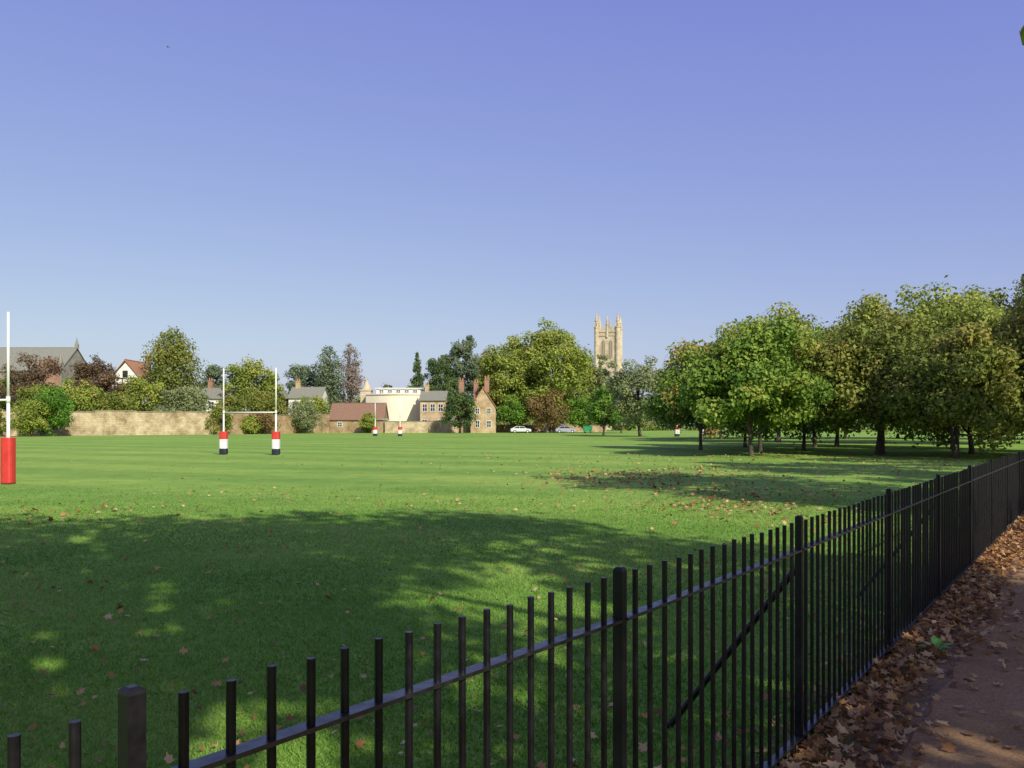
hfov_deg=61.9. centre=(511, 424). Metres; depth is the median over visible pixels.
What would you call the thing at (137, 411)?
coping
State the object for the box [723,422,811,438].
lime tree
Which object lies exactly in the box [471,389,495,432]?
walls
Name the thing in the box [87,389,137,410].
oak tree
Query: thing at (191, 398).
shrub
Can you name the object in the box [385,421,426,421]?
coping
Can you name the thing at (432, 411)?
window frames
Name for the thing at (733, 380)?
maple tree
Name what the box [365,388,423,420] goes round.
cream pavilion
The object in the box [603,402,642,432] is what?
ornamental tree
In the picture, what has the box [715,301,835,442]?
lime tree
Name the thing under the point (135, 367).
roof
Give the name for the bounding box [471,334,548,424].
plane tree
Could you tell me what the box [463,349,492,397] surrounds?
ash tree
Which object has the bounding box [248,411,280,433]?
laurel shrub
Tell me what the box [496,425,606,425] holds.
coping
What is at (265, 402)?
bush
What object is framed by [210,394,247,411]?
oak tree
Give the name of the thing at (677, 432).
rugby goal
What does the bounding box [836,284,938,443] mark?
lime tree
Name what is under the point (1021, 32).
plane tree
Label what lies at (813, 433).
maple tree
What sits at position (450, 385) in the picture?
holm oak tree
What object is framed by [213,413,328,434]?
masonry
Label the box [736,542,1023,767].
verge
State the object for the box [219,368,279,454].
rugby goal
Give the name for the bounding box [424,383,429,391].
chimney
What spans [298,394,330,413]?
oak tree
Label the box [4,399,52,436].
laurel shrub
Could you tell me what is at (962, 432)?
lime tree
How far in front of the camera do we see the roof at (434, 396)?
184.59 m
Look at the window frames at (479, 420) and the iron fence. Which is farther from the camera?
the window frames at (479, 420)
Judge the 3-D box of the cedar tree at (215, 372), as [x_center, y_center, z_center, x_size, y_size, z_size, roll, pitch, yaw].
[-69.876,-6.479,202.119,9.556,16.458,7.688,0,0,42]
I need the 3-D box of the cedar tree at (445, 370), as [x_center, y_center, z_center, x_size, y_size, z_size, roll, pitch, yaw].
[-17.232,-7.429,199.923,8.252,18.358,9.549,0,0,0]
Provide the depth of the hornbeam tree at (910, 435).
58.34 m
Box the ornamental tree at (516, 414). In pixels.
[496,393,528,426]
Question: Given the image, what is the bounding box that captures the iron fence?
[7,451,1023,767]
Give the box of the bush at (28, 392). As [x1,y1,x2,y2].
[10,383,64,410]
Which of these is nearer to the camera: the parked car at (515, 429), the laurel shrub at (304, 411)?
the laurel shrub at (304, 411)
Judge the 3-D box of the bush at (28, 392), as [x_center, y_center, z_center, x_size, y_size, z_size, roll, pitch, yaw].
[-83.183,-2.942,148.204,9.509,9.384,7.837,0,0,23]
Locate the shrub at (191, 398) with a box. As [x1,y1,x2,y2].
[158,384,211,411]
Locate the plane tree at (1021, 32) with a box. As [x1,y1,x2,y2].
[1019,26,1023,45]
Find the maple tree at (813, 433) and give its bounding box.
[780,325,870,447]
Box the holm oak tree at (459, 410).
[440,389,477,432]
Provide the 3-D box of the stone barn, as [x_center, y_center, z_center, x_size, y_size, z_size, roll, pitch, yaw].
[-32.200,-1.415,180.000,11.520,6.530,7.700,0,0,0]
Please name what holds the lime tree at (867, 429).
on the grass field
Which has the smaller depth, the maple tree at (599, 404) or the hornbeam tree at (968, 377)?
the hornbeam tree at (968, 377)
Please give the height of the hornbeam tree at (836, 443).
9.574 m
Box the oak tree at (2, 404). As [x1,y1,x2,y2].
[0,374,17,410]
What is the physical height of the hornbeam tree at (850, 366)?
8.475 m
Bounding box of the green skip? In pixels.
[583,426,591,432]
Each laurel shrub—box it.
[0,408,5,434]
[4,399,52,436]
[24,384,74,435]
[204,404,234,432]
[238,415,263,433]
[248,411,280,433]
[286,400,326,432]
[358,412,377,432]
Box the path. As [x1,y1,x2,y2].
[892,555,1023,767]
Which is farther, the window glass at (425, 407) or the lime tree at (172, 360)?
the window glass at (425, 407)
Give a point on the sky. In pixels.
(276, 182)
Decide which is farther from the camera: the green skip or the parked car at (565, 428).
the parked car at (565, 428)
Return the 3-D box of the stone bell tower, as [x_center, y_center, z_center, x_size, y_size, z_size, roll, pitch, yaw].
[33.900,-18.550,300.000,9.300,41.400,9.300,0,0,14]
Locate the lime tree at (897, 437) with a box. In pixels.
[853,420,920,438]
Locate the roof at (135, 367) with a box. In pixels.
[112,359,154,380]
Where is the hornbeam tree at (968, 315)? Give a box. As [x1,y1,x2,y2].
[872,298,1023,453]
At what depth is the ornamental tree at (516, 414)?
178.43 m
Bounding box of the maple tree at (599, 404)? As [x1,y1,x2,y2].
[584,384,623,434]
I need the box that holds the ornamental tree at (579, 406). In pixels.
[564,395,599,432]
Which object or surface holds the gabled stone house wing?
on the grass field
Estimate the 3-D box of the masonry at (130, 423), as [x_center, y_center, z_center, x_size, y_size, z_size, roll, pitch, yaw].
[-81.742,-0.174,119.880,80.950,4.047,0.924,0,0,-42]
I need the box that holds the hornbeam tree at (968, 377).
[868,320,1023,457]
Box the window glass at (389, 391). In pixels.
[380,390,416,392]
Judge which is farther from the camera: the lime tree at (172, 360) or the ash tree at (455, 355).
the ash tree at (455, 355)
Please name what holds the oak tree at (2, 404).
on the grass field
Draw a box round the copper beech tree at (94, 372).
[70,354,128,398]
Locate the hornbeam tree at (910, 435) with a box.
[894,308,1002,448]
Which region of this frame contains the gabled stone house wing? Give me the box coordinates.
[453,378,473,432]
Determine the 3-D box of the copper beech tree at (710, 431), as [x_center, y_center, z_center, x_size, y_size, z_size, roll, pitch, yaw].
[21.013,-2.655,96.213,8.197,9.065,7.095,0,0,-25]
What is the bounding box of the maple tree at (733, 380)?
[670,313,842,455]
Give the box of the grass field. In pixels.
[0,425,1023,767]
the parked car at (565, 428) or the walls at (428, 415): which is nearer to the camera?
the parked car at (565, 428)
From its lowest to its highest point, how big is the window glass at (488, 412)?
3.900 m
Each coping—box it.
[2,409,210,411]
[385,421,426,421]
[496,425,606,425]
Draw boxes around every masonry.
[0,410,212,435]
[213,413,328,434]
[385,421,467,432]
[497,425,605,432]
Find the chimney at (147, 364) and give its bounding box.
[145,353,150,375]
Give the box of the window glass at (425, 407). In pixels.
[423,404,442,420]
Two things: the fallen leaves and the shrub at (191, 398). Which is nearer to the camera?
the fallen leaves
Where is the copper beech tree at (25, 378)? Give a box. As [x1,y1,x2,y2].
[0,352,65,403]
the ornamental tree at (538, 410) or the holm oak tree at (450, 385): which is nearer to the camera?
the ornamental tree at (538, 410)
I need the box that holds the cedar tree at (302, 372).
[283,363,318,392]
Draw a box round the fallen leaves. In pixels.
[0,448,1023,767]
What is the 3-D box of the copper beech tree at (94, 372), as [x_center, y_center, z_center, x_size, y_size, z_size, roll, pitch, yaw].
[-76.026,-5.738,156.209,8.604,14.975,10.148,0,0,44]
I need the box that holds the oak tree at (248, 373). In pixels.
[220,354,286,405]
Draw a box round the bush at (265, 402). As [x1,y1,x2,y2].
[242,388,289,414]
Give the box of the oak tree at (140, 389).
[117,374,166,410]
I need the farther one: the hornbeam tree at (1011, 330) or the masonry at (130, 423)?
the masonry at (130, 423)
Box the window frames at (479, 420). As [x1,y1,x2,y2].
[475,408,490,427]
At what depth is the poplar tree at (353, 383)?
195.44 m
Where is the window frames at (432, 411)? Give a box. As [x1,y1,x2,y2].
[422,404,442,420]
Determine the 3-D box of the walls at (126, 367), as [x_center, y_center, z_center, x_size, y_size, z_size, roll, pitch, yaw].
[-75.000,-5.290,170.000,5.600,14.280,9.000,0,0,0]
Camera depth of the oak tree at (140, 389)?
159.01 m
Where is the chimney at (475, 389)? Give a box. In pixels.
[473,380,478,399]
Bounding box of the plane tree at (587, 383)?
[560,352,603,423]
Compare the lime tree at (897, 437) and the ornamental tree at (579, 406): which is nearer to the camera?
the lime tree at (897, 437)
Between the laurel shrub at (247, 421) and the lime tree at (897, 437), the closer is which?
the lime tree at (897, 437)
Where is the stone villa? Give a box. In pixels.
[261,383,288,414]
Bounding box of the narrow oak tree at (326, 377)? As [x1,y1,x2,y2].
[308,345,346,431]
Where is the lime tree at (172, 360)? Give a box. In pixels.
[138,326,215,410]
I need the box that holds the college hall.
[0,338,88,410]
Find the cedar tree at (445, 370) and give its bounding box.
[423,355,452,390]
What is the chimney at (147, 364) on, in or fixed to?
on the walls at (126, 367)
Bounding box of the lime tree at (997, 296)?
[985,274,1023,310]
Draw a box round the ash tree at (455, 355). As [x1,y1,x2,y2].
[440,335,480,392]
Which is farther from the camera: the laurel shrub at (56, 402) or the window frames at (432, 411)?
the window frames at (432, 411)
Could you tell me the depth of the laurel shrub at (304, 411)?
165.31 m
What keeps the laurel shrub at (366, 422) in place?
on the grass field
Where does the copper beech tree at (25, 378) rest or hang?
on the grass field
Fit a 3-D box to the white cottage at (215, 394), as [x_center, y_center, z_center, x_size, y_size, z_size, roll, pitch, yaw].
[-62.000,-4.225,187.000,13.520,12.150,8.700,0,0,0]
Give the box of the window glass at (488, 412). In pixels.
[475,408,490,426]
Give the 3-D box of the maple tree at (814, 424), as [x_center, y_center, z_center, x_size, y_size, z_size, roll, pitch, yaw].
[18.855,-2.173,54.962,7.629,7.846,8.187,0,0,35]
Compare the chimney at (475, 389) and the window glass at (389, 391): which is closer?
the chimney at (475, 389)
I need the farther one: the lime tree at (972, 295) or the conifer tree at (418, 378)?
the conifer tree at (418, 378)
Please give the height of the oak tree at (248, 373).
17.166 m
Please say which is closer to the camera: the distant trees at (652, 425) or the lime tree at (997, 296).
the lime tree at (997, 296)
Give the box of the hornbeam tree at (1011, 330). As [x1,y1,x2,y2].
[977,287,1023,446]
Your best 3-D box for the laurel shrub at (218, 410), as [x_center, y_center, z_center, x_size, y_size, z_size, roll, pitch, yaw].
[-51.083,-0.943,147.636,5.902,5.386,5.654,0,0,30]
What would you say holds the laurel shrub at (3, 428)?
on the grass field
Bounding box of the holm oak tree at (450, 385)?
[432,375,468,420]
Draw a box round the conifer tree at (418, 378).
[409,352,424,390]
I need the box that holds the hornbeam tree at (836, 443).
[801,326,875,445]
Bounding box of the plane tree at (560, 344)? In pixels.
[506,317,595,432]
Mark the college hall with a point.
(68, 356)
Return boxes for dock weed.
[916,635,952,650]
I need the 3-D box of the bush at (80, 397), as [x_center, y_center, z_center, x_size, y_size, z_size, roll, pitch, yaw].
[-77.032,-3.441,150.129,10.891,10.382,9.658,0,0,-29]
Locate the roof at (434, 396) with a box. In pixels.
[419,391,448,401]
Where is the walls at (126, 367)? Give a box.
[112,363,158,410]
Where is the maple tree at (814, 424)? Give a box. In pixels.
[780,328,859,450]
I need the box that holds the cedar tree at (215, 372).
[198,363,227,387]
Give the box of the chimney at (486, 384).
[484,376,489,391]
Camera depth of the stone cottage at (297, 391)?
188.21 m
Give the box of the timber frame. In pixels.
[111,362,135,385]
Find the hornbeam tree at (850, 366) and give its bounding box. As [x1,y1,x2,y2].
[792,304,950,454]
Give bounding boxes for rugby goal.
[0,312,15,483]
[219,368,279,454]
[373,403,401,435]
[674,426,703,436]
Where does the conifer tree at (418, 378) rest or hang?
on the grass field
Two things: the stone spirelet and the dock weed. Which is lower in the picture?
the dock weed
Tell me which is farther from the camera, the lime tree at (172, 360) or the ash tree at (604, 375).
the ash tree at (604, 375)
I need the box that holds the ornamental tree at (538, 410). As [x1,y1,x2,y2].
[525,387,571,432]
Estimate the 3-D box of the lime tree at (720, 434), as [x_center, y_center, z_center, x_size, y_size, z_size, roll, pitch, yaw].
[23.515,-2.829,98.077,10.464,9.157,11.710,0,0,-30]
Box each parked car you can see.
[510,426,530,432]
[555,426,575,432]
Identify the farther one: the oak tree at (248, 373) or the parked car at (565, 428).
the oak tree at (248, 373)
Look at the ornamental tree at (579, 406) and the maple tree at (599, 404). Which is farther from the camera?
the ornamental tree at (579, 406)
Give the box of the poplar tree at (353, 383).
[335,342,367,402]
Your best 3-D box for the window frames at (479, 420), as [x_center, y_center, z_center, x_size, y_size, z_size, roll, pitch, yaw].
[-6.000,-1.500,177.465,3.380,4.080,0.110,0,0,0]
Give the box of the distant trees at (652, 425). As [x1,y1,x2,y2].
[163,383,1012,431]
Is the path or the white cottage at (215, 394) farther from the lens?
the white cottage at (215, 394)
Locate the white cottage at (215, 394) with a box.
[199,378,260,410]
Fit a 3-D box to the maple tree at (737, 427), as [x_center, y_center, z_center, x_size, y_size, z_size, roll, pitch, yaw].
[17.470,-2.291,63.102,7.210,8.083,8.885,0,0,34]
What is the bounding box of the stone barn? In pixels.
[329,403,388,432]
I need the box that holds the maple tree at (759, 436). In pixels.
[726,333,815,452]
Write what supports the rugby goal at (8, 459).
on the grass field
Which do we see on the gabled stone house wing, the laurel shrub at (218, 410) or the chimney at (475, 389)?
the chimney at (475, 389)
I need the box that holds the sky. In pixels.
[0,0,1023,424]
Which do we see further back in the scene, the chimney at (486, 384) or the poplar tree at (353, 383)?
the poplar tree at (353, 383)
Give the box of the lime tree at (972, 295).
[915,275,1021,444]
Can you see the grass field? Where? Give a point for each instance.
(344, 461)
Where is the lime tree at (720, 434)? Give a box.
[692,421,757,438]
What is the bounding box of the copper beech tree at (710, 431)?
[664,402,724,439]
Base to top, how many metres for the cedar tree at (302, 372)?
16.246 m
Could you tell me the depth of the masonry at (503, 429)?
189.39 m
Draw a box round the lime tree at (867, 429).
[815,421,901,438]
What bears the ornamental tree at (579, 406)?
on the grass field
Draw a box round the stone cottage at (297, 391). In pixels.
[287,379,329,413]
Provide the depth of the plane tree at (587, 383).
199.14 m
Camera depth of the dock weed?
6.09 m
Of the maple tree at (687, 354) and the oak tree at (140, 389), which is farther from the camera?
the oak tree at (140, 389)
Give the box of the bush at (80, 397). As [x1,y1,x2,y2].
[40,376,104,411]
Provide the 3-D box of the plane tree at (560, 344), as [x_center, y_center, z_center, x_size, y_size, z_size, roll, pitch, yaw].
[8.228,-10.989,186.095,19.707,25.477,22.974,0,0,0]
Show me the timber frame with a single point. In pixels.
(123, 378)
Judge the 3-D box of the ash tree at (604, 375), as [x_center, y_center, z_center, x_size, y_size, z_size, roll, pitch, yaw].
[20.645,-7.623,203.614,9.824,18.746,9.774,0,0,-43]
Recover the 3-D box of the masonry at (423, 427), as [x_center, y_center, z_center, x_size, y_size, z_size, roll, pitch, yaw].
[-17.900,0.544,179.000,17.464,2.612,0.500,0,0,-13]
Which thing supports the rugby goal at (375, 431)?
on the grass field
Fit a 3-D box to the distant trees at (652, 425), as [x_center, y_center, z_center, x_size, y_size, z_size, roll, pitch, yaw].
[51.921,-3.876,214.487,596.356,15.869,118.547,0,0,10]
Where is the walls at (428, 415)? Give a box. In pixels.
[420,400,447,420]
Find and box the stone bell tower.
[594,312,622,429]
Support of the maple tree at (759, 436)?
on the grass field
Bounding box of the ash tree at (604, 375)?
[584,354,617,424]
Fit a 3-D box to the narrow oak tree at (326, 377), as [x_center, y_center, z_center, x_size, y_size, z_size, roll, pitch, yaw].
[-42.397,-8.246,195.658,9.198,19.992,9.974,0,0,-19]
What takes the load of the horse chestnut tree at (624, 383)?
on the grass field
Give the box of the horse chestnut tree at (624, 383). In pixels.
[605,355,669,436]
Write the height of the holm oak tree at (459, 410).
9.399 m
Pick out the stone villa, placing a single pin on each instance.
(285, 398)
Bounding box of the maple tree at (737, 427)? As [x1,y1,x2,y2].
[715,422,752,446]
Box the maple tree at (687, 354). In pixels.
[633,337,735,449]
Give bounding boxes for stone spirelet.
[360,379,372,402]
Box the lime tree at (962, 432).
[959,426,1005,438]

